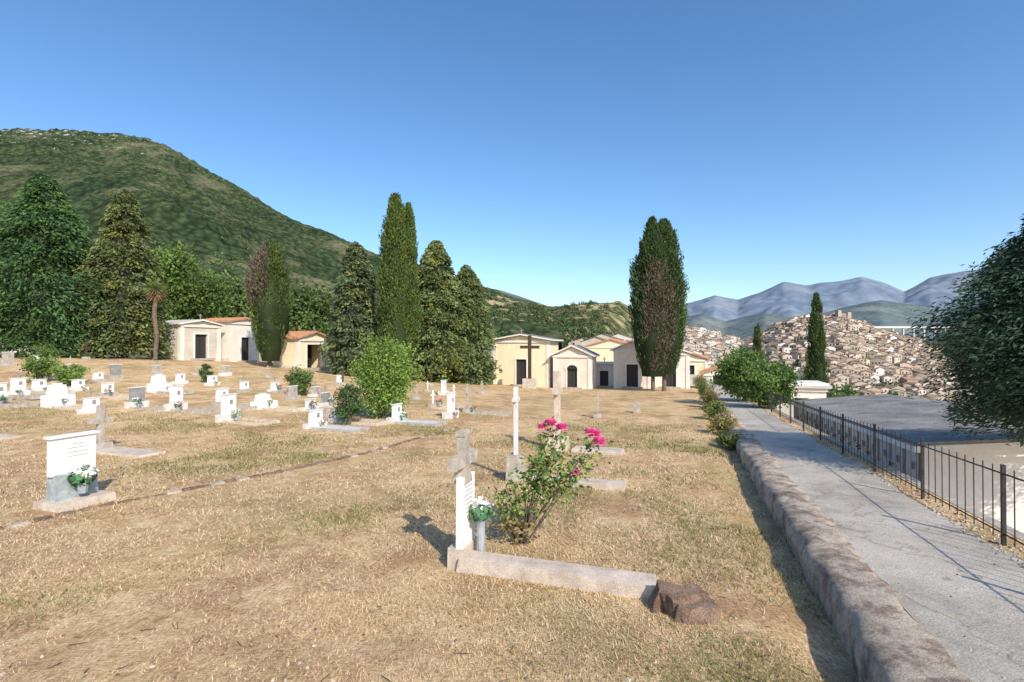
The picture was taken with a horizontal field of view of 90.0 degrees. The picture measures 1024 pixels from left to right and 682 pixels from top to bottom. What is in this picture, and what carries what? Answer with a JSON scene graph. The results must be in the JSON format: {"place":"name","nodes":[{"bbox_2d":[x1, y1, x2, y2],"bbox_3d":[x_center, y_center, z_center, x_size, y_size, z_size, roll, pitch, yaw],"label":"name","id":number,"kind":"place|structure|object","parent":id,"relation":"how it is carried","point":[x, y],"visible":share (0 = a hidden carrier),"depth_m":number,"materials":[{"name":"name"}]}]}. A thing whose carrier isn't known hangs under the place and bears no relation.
{"place":"outdoors","nodes":[
{"label":"outdoors","id":0,"kind":"place"},
{"bbox_2d":[0,128,565,348],"bbox_3d":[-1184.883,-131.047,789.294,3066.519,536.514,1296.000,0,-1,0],"label":"hill","id":1,"kind":"structure","parent":0,"point":[88,171],"depth_m":627.61,"materials":[{"name":"plant"}]},
{"bbox_2d":[1,189,514,346],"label":"hillside trees","id":2,"kind":"object","parent":1,"relation":"on","point":[219,262],"visible":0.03,"depth_m":319.99,"materials":[{"name":"green plant"}]},
{"bbox_2d":[0,351,1023,681],"bbox_3d":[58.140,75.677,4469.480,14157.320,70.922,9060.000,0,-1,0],"label":"ground","id":3,"kind":"structure","parent":0,"point":[658,407],"depth_m":5.76,"materials":[{"name":"brown plant"}]},
{"bbox_2d":[0,352,16,366],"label":"grave monument","id":4,"kind":"object","parent":3,"relation":"on","point":[7,358],"visible":0.91,"depth_m":29.98,"materials":[{"name":"stone"}]},
{"bbox_2d":[0,382,39,407],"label":"grave monument","id":5,"kind":"object","parent":3,"relation":"on","point":[4,398],"visible":0.94,"depth_m":19.52,"materials":[{"name":"stone"}]},
{"bbox_2d":[7,371,45,399],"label":"grave monument","id":6,"kind":"object","parent":3,"relation":"on","point":[18,390],"visible":0.91,"depth_m":21.29,"materials":[{"name":"stone"}]},
{"bbox_2d":[19,343,63,381],"bbox_3d":[-23.096,1.121,25.206,1.819,2.007,1.672,0,-1,0],"label":"shrub","id":7,"kind":"object","parent":3,"relation":"on","point":[38,368],"visible":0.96,"depth_m":25.01,"materials":[{"name":"green plant"}]},
{"bbox_2d":[27,379,75,393],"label":"grave monument","id":8,"kind":"object","parent":3,"relation":"on","point":[38,386],"visible":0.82,"depth_m":22.44,"materials":[{"name":"stone"}]},
{"bbox_2d":[40,383,82,410],"bbox_3d":[-16.475,2.061,19.152,2.081,0.951,0.806,0,-1,18],"label":"grave monument","id":9,"kind":"object","parent":3,"relation":"on","point":[57,396],"visible":0.81,"depth_m":19.19,"materials":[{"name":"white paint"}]},
{"bbox_2d":[0,173,136,356],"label":"cedar tree","id":10,"kind":"object","parent":3,"relation":"on","point":[41,235],"visible":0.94,"depth_m":36.38,"materials":[{"name":"green plant"}]},
{"bbox_2d":[47,363,93,385],"bbox_3d":[-21.228,1.644,24.654,1.570,1.216,1.550,0,-1,35],"label":"shrub","id":11,"kind":"object","parent":3,"relation":"on","point":[67,375],"visible":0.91,"depth_m":24.39,"materials":[{"name":"green plant"}]},
{"bbox_2d":[33,430,116,512],"bbox_3d":[-6.554,1.944,7.701,0.631,1.086,0.788,0,-1,19],"label":"white tombstone","id":12,"kind":"object","parent":3,"relation":"on","point":[72,475],"visible":0.99,"depth_m":7.59,"materials":[{"name":"stone"}]},
{"bbox_2d":[67,379,88,390],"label":"grave monument","id":13,"kind":"object","parent":3,"relation":"on","point":[77,384],"visible":0.91,"depth_m":23.22,"materials":[{"name":"stone"}]},
{"bbox_2d":[76,389,100,413],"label":"grave monument","id":14,"kind":"object","parent":3,"relation":"on","point":[90,403],"visible":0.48,"depth_m":18.08,"materials":[{"name":"stone"}]},
{"bbox_2d":[88,372,106,382],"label":"grave monument","id":15,"kind":"object","parent":3,"relation":"on","point":[97,376],"visible":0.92,"depth_m":25.99,"materials":[{"name":"stone"}]},
{"bbox_2d":[106,364,124,379],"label":"grave monument","id":16,"kind":"object","parent":3,"relation":"on","point":[115,372],"visible":0.87,"depth_m":27.11,"materials":[{"name":"stone"}]},
{"bbox_2d":[63,189,176,358],"bbox_3d":[-30.417,-5.206,39.808,7.393,13.482,7.484,0,-1,0],"label":"cedar tree","id":17,"kind":"object","parent":3,"relation":"on","point":[123,252],"visible":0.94,"depth_m":38.82,"materials":[{"name":"green plant"}]},
{"bbox_2d":[96,382,145,399],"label":"grave monument","id":18,"kind":"object","parent":3,"relation":"on","point":[107,389],"visible":0.88,"depth_m":21.98,"materials":[{"name":"stone"}]},
{"bbox_2d":[87,405,165,457],"bbox_3d":[-9.021,2.093,11.917,1.908,1.147,0.602,0,-1,19],"label":"concrete cross","id":19,"kind":"object","parent":3,"relation":"on","point":[103,446],"visible":0.87,"depth_m":12.04,"materials":[{"name":"concrete"}]},
{"bbox_2d":[124,386,165,411],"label":"grave monument","id":20,"kind":"object","parent":3,"relation":"on","point":[137,401],"visible":0.92,"depth_m":19.49,"materials":[{"name":"stone"}]},
{"bbox_2d":[141,278,167,358],"bbox_3d":[-27.186,-1.763,39.051,1.905,6.290,1.973,-1,-1,45],"label":"palm tree","id":21,"kind":"object","parent":3,"relation":"on","point":[153,290],"visible":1,"depth_m":38.88,"materials":[{"name":"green plant"}]},
{"bbox_2d":[147,374,194,394],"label":"grave monument","id":22,"kind":"object","parent":3,"relation":"on","point":[158,384],"visible":0.85,"depth_m":23.82,"materials":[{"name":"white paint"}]},
{"bbox_2d":[143,239,209,320],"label":"broadleaf tree","id":23,"kind":"object","parent":3,"relation":"on","point":[178,289],"visible":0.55,"depth_m":54.40,"materials":[{"name":"green plant"}]},
{"bbox_2d":[171,373,188,384],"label":"grave monument","id":24,"kind":"object","parent":3,"relation":"on","point":[179,378],"visible":0.92,"depth_m":26.81,"materials":[{"name":"stone"}]},
{"bbox_2d":[151,314,224,360],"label":"chapel","id":25,"kind":"structure","parent":3,"relation":"on","point":[197,339],"depth_m":43.43,"materials":[{"name":"paint"}]},
{"bbox_2d":[195,334,205,357],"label":"door","id":26,"kind":"structure","parent":25,"relation":"in","point":[200,339],"depth_m":44.12,"materials":[{"name":"metal"}]},
{"bbox_2d":[164,385,220,414],"bbox_3d":[-11.901,2.175,19.062,1.954,1.008,0.804,0,-1,18],"label":"grave monument","id":27,"kind":"object","parent":3,"relation":"on","point":[177,404],"visible":0.92,"depth_m":19.10,"materials":[{"name":"stone"}]},
{"bbox_2d":[198,363,213,382],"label":"shrub","id":28,"kind":"object","parent":3,"relation":"on","point":[204,372],"visible":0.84,"depth_m":27.82,"materials":[{"name":"green plant"}]},
{"bbox_2d":[180,257,243,319],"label":"broadleaf tree","id":29,"kind":"object","parent":3,"relation":"on","point":[218,304],"visible":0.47,"depth_m":59.54,"materials":[{"name":"green plant"}]},
{"bbox_2d":[204,375,219,385],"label":"grave monument","id":30,"kind":"object","parent":3,"relation":"on","point":[212,380],"visible":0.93,"depth_m":27.00,"materials":[{"name":"stone"}]},
{"bbox_2d":[0,427,457,530],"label":"stone edging","id":31,"kind":"object","parent":3,"relation":"on","point":[62,514],"visible":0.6,"depth_m":8.79,"materials":[{"name":"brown stone"}]},
{"bbox_2d":[204,313,258,362],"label":"white chapel","id":32,"kind":"structure","parent":3,"relation":"on","point":[238,344],"depth_m":47.24,"materials":[{"name":"paint"}]},
{"bbox_2d":[241,337,247,359],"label":"door","id":33,"kind":"structure","parent":32,"relation":"in","point":[244,339],"depth_m":48.11,"materials":[{"name":"metal"}]},
{"bbox_2d":[211,387,256,410],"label":"grave monument","id":34,"kind":"object","parent":3,"relation":"on","point":[217,402],"visible":0.4,"depth_m":20.38,"materials":[{"name":"stone"}]},
{"bbox_2d":[216,267,252,317],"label":"broadleaf tree","id":35,"kind":"object","parent":3,"relation":"on","point":[242,306],"visible":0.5,"depth_m":68.85,"materials":[{"name":"green plant"}]},
{"bbox_2d":[235,375,251,392],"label":"grave monument","id":36,"kind":"object","parent":3,"relation":"on","point":[244,385],"visible":0.95,"depth_m":25.23,"materials":[{"name":"stone"}]},
{"bbox_2d":[215,393,279,425],"bbox_3d":[-8.671,2.247,16.776,1.952,0.990,0.803,0,-1,18],"label":"grave monument","id":37,"kind":"object","parent":3,"relation":"on","point":[229,413],"visible":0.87,"depth_m":16.87,"materials":[{"name":"stone"}]},
{"bbox_2d":[241,239,294,367],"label":"cypress tree","id":38,"kind":"object","parent":3,"relation":"on","point":[268,280],"visible":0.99,"depth_m":41.24,"materials":[{"name":"green plant"}]},
{"bbox_2d":[250,393,301,411],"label":"grave monument","id":39,"kind":"object","parent":3,"relation":"on","point":[263,401],"visible":0.84,"depth_m":20.25,"materials":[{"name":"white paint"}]},
{"bbox_2d":[267,376,307,393],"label":"grave monument","id":40,"kind":"object","parent":3,"relation":"on","point":[275,387],"visible":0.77,"depth_m":25.92,"materials":[{"name":"stone"}]},
{"bbox_2d":[284,385,300,400],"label":"grave monument","id":41,"kind":"object","parent":3,"relation":"on","point":[292,393],"visible":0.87,"depth_m":23.14,"materials":[{"name":"stone"}]},
{"bbox_2d":[283,364,314,395],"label":"shrub","id":42,"kind":"object","parent":3,"relation":"on","point":[302,379],"visible":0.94,"depth_m":24.71,"materials":[{"name":"green plant"}]},
{"bbox_2d":[274,326,330,369],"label":"mausoleum","id":43,"kind":"structure","parent":3,"relation":"on","point":[300,347],"depth_m":44.78,"materials":[{"name":"beige paint"}]},
{"bbox_2d":[285,281,334,335],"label":"broadleaf tree","id":44,"kind":"object","parent":3,"relation":"on","point":[311,309],"visible":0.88,"depth_m":58.68,"materials":[{"name":"green plant"}]},
{"bbox_2d":[301,398,333,410],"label":"grave monument","id":45,"kind":"object","parent":3,"relation":"on","point":[310,403],"visible":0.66,"depth_m":20.08,"materials":[{"name":"stone"}]},
{"bbox_2d":[302,408,369,433],"bbox_3d":[-5.385,2.454,15.670,1.950,0.650,0.800,0,-1,21],"label":"grave monument","id":46,"kind":"object","parent":3,"relation":"on","point":[316,421],"visible":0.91,"depth_m":15.69,"materials":[{"name":"stone"}]},
{"bbox_2d":[316,385,366,408],"bbox_3d":[-7.092,2.339,21.311,1.953,0.952,0.800,0,-1,17],"label":"grave monument","id":47,"kind":"object","parent":3,"relation":"on","point":[326,400],"visible":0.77,"depth_m":21.41,"materials":[{"name":"stone"}]},
{"bbox_2d":[316,241,379,375],"bbox_3d":[-12.762,-2.350,41.064,5.547,11.336,5.961,0,-1,0],"label":"cedar tree","id":48,"kind":"object","parent":3,"relation":"on","point":[352,315],"visible":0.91,"depth_m":39.95,"materials":[{"name":"green plant"}]},
{"bbox_2d":[331,383,365,424],"bbox_3d":[-5.342,2.106,16.797,1.114,1.482,1.278,0,-1,-37],"label":"shrub","id":49,"kind":"object","parent":3,"relation":"on","point":[350,406],"visible":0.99,"depth_m":16.66,"materials":[{"name":"green plant"}]},
{"bbox_2d":[328,408,390,425],"bbox_3d":[-5.124,2.522,17.144,1.955,0.565,0.802,0,-1,21],"label":"grave monument","id":50,"kind":"object","parent":3,"relation":"on","point":[364,423],"visible":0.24,"depth_m":17.09,"materials":[{"name":"stone"}]},
{"bbox_2d":[342,330,429,418],"bbox_3d":[-4.668,1.247,18.658,3.091,3.287,3.097,0,-1,0],"label":"bush","id":51,"kind":"object","parent":3,"relation":"on","point":[383,378],"visible":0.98,"depth_m":18.09,"materials":[{"name":"green plant"}]},
{"bbox_2d":[373,192,419,367],"bbox_3d":[-8.946,-4.235,40.155,3.543,14.953,3.818,0,-1,0],"label":"cypress tree","id":52,"kind":"object","parent":3,"relation":"on","point":[391,283],"visible":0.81,"depth_m":39.16,"materials":[{"name":"green plant"}]},
{"bbox_2d":[402,202,423,375],"bbox_3d":[-8.168,-3.870,40.447,2.482,14.319,2.546,0,-1,0],"label":"cypress tree","id":53,"kind":"object","parent":3,"relation":"on","point":[411,231],"visible":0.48,"depth_m":39.94,"materials":[{"name":"green plant"}]},
{"bbox_2d":[386,403,447,426],"bbox_3d":[-3.221,2.500,17.300,1.956,0.704,0.802,0,-1,21],"label":"grave monument","id":54,"kind":"object","parent":3,"relation":"on","point":[398,417],"visible":0.84,"depth_m":17.31,"materials":[{"name":"stone"}]},
{"bbox_2d":[411,240,470,383],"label":"cedar tree","id":55,"kind":"object","parent":3,"relation":"on","point":[438,336],"visible":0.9,"depth_m":40.85,"materials":[{"name":"green plant"}]},
{"bbox_2d":[428,390,471,410],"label":"grave monument","id":56,"kind":"object","parent":3,"relation":"on","point":[433,405],"visible":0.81,"depth_m":22.38,"materials":[{"name":"stone"}]},
{"bbox_2d":[442,391,458,418],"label":"grave monument","id":57,"kind":"object","parent":3,"relation":"on","point":[451,412],"visible":0.97,"depth_m":18.78,"materials":[{"name":"stone"}]},
{"bbox_2d":[442,264,502,384],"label":"cedar tree","id":58,"kind":"object","parent":3,"relation":"on","point":[480,365],"visible":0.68,"depth_m":42.92,"materials":[{"name":"green plant"}]},
{"bbox_2d":[462,384,511,415],"bbox_3d":[-1.042,2.382,20.779,1.935,1.259,0.803,0,-1,17],"label":"grave monument","id":59,"kind":"object","parent":3,"relation":"on","point":[467,409],"visible":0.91,"depth_m":20.87,"materials":[{"name":"stone"}]},
{"bbox_2d":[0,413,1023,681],"bbox_3d":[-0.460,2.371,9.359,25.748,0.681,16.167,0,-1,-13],"label":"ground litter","id":60,"kind":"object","parent":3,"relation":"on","point":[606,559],"visible":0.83,"depth_m":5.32,"materials":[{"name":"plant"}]},
{"bbox_2d":[492,329,563,387],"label":"cream chapel","id":61,"kind":"structure","parent":3,"relation":"on","point":[510,355],"depth_m":46.06,"materials":[{"name":"paint"}]},
{"bbox_2d":[516,359,525,383],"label":"door","id":62,"kind":"structure","parent":61,"relation":"in","point":[520,363],"depth_m":46.17,"materials":[{"name":"wood"}]},
{"bbox_2d":[520,335,538,388],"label":"memorial cross","id":63,"kind":"object","parent":3,"relation":"on","point":[529,382],"visible":0.91,"depth_m":41.84,"materials":[{"name":"stone"}]},
{"bbox_2d":[475,416,613,545],"bbox_3d":[0.364,1.684,5.991,1.615,1.593,0.624,0,-1,0],"label":"rose bush","id":64,"kind":"object","parent":3,"relation":"on","point":[521,530],"visible":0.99,"depth_m":5.93,"materials":[{"name":"green plant"}]},
{"bbox_2d":[447,429,656,599],"bbox_3d":[0.376,1.669,5.097,2.107,1.461,0.547,0,-1,19],"label":"cross tombstone","id":65,"kind":"object","parent":3,"relation":"on","point":[465,555],"visible":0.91,"depth_m":5.05,"materials":[{"name":"stone"}]},
{"bbox_2d":[468,496,493,551],"bbox_3d":[-0.323,2.000,5.395,0.286,0.685,0.289,0,-1,-39],"label":"flower vase","id":66,"kind":"object","parent":65,"relation":"on","point":[480,515],"visible":0.99,"depth_m":5.36,"materials":[{"name":"grey stone"}]},
{"bbox_2d":[506,387,626,490],"bbox_3d":[0.920,1.703,8.952,2.096,1.754,0.404,0,-1,19],"label":"white cross on pedestal","id":67,"kind":"object","parent":3,"relation":"on","point":[513,457],"visible":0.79,"depth_m":9.07,"materials":[{"name":"stone"}]},
{"bbox_2d":[549,339,599,388],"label":"arched chapel","id":68,"kind":"structure","parent":3,"relation":"on","point":[575,365],"depth_m":44.01,"materials":[{"name":"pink paint"}]},
{"bbox_2d":[567,369,576,386],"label":"door","id":69,"kind":"structure","parent":68,"relation":"in","point":[571,373],"depth_m":44.15,"materials":[{"name":"metal"}]},
{"bbox_2d":[544,370,624,455],"bbox_3d":[1.750,1.724,12.389,1.862,1.992,0.633,0,-1,19],"label":"stone cross","id":70,"kind":"object","parent":3,"relation":"on","point":[556,390],"visible":0.77,"depth_m":12.47,"materials":[{"name":"stone"}]},
{"bbox_2d":[596,357,613,387],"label":"white chapel","id":71,"kind":"structure","parent":3,"relation":"on","point":[604,374],"depth_m":47.00,"materials":[{"name":"paint"}]},
{"bbox_2d":[587,340,623,361],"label":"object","id":72,"kind":"structure","parent":3,"relation":"on","point":[607,353],"depth_m":75.23,"materials":[{"name":"beige paint"}]},
{"bbox_2d":[567,333,633,347],"bbox_3d":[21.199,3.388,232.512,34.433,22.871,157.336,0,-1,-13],"label":"roof","id":73,"kind":"object","parent":72,"relation":"on","point":[582,341],"visible":0.22,"depth_m":166.00,"materials":[{"name":"tile"}]},
{"bbox_2d":[610,335,650,388],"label":"gabled chapel","id":74,"kind":"structure","parent":3,"relation":"on","point":[627,371],"depth_m":45.15,"materials":[{"name":"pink paint"}]},
{"bbox_2d":[627,364,637,386],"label":"door","id":75,"kind":"structure","parent":74,"relation":"in","point":[632,369],"depth_m":45.14,"materials":[{"name":"metal"}]},
{"bbox_2d":[628,215,679,390],"bbox_3d":[11.073,-2.676,40.093,3.979,14.283,3.827,0,-1,0],"label":"cypress tree","id":76,"kind":"object","parent":3,"relation":"on","point":[647,296],"visible":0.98,"depth_m":39.11,"materials":[{"name":"green plant"}]},
{"bbox_2d":[655,349,691,388],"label":"white family chapel","id":77,"kind":"structure","parent":3,"relation":"on","point":[679,378],"depth_m":44.67,"materials":[{"name":"paint"}]},
{"bbox_2d":[666,372,675,386],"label":"door","id":78,"kind":"structure","parent":77,"relation":"in","point":[670,379],"depth_m":45.09,"materials":[{"name":"metal"}]},
{"bbox_2d":[658,217,689,390],"bbox_3d":[12.108,-2.680,40.228,4.162,14.164,3.863,0,-1,0],"label":"cypress tree","id":79,"kind":"object","parent":3,"relation":"on","point":[668,233],"visible":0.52,"depth_m":39.40,"materials":[{"name":"green plant"}]},
{"bbox_2d":[647,579,720,624],"bbox_3d":[1.443,2.196,4.324,0.607,0.246,0.423,0,-1,20],"label":"rock","id":80,"kind":"object","parent":3,"relation":"on","point":[691,604],"visible":0.97,"depth_m":4.25,"materials":[{"name":"brown stone"}]},
{"bbox_2d":[689,348,709,374],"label":"tiled chapel","id":81,"kind":"structure","parent":3,"relation":"on","point":[698,362],"depth_m":51.73,"materials":[{"name":"beige paint"}]},
{"bbox_2d":[697,386,720,406],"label":"kerb shrub","id":82,"kind":"object","parent":3,"relation":"on","point":[706,397],"visible":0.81,"depth_m":24.79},
{"bbox_2d":[700,366,721,385],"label":"gatehouse","id":83,"kind":"object","parent":3,"relation":"on","point":[706,372],"visible":0.24,"depth_m":44.19,"materials":[{"name":"white paint"}]},
{"bbox_2d":[699,399,728,418],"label":"kerb shrub","id":84,"kind":"object","parent":3,"relation":"on","point":[709,409],"visible":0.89,"depth_m":19.50,"materials":[{"name":"plant"}]},
{"bbox_2d":[705,407,740,435],"bbox_3d":[6.437,2.491,15.407,1.135,0.937,1.121,0,-1,0],"label":"kerb shrub","id":85,"kind":"object","parent":3,"relation":"on","point":[724,423],"visible":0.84,"depth_m":15.44,"materials":[{"name":"plant"}]},
{"bbox_2d":[716,430,744,449],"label":"kerb shrub","id":86,"kind":"object","parent":3,"relation":"on","point":[727,439],"visible":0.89,"depth_m":12.93,"materials":[{"name":"plant"}]},
{"bbox_2d":[710,342,771,401],"bbox_3d":[11.816,1.624,25.963,3.332,3.166,3.709,0,-1,0],"label":"laurel bush","id":87,"kind":"object","parent":3,"relation":"on","point":[730,374],"visible":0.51,"depth_m":25.64,"materials":[{"name":"green plant"}]},
{"bbox_2d":[752,322,765,360],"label":"cypress tree","id":88,"kind":"object","parent":3,"relation":"on","point":[757,341],"visible":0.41,"depth_m":59.77,"materials":[{"name":"green plant"}]},
{"bbox_2d":[731,355,806,408],"bbox_3d":[11.126,1.800,21.979,3.015,2.446,2.768,0,-1,0],"label":"laurel bush","id":89,"kind":"object","parent":3,"relation":"on","point":[762,379],"visible":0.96,"depth_m":21.50,"materials":[{"name":"green plant"}]},
{"bbox_2d":[773,391,825,414],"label":"walls","id":90,"kind":"structure","parent":3,"relation":"on","point":[813,395],"depth_m":29.90,"materials":[{"name":"white paint"}]},
{"bbox_2d":[791,388,827,417],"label":"trim","id":91,"kind":"structure","parent":90,"relation":"attached to","point":[813,390],"depth_m":29.78,"materials":[{"name":"white paint"}]},
{"bbox_2d":[788,380,831,388],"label":"roof","id":92,"kind":"structure","parent":91,"relation":"on","point":[813,384],"depth_m":29.68,"materials":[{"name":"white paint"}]},
{"bbox_2d":[803,292,830,397],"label":"cypress tree","id":93,"kind":"object","parent":3,"relation":"on","point":[817,363],"visible":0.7,"depth_m":45.66,"materials":[{"name":"green plant"}]},
{"bbox_2d":[711,394,973,681],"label":"kerb wall","id":94,"kind":"structure","parent":3,"relation":"on","point":[882,635],"depth_m":4.25,"materials":[{"name":"stone"}]},
{"bbox_2d":[753,391,1023,546],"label":"iron railing","id":95,"kind":"object","parent":3,"relation":"on","point":[1003,514],"visible":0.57,"depth_m":7.38,"materials":[{"name":"metal"}]},
{"bbox_2d":[807,379,981,403],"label":"valley trees","id":96,"kind":"object","parent":3,"relation":"on","point":[846,390],"depth_m":74.94,"materials":[{"name":"green plant"}]},
{"bbox_2d":[773,408,1023,541],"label":"retaining wall","id":97,"kind":"structure","parent":3,"relation":"on","point":[997,524],"depth_m":7.59,"materials":[{"name":"concrete"}]},
{"bbox_2d":[792,394,1023,532],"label":"columbarium","id":98,"kind":"structure","parent":3,"relation":"on","point":[913,418],"depth_m":11.21,"materials":[{"name":"grey stone"}]},
{"bbox_2d":[904,214,1023,446],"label":"oak tree","id":99,"kind":"object","parent":3,"relation":"on","point":[985,340],"visible":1,"depth_m":8.34,"materials":[{"name":"green plant"}]},
{"bbox_2d":[0,0,1023,307],"label":"sky","id":100,"kind":"structure","parent":0,"point":[803,142],"materials":[{"name":"blue"}]},
{"bbox_2d":[483,293,633,349],"bbox_3d":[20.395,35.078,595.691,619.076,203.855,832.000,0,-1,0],"label":"scrub hill","id":101,"kind":"structure","parent":0,"point":[618,318],"depth_m":560.11,"materials":[{"name":"plant"}]},
{"bbox_2d":[484,293,611,350],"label":"scrub trees","id":102,"kind":"object","parent":101,"relation":"on","point":[589,331],"visible":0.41,"depth_m":440.36,"materials":[{"name":"green plant"}]},
{"bbox_2d":[499,290,969,343],"bbox_3d":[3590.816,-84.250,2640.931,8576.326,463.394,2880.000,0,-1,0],"label":"valley hills","id":103,"kind":"structure","parent":0,"point":[881,313],"depth_m":2631.79,"materials":[{"name":"plant"}]},
{"bbox_2d":[700,336,901,386],"bbox_3d":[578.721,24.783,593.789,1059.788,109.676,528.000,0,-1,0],"label":"town hill","id":104,"kind":"structure","parent":0,"point":[797,365],"depth_m":484.90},
{"bbox_2d":[710,318,949,394],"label":"town trees","id":105,"kind":"object","parent":104,"relation":"on","point":[883,385],"visible":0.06,"depth_m":454.79,"materials":[{"name":"green plant"}]},
{"bbox_2d":[682,310,981,401],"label":"hillside town","id":106,"kind":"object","parent":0,"point":[850,364],"visible":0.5,"depth_m":530.50,"materials":[{"name":"tile"}]},
{"bbox_2d":[684,269,993,320],"bbox_3d":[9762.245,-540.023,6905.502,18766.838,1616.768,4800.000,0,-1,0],"label":"mountains","id":107,"kind":"structure","parent":0,"point":[787,299],"depth_m":6700.68,"materials":[{"name":"stone"}]},
{"bbox_2d":[709,386,1023,681],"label":"path","id":108,"kind":"structure","parent":0,"point":[844,490],"depth_m":5.03,"materials":[{"name":"concrete"}]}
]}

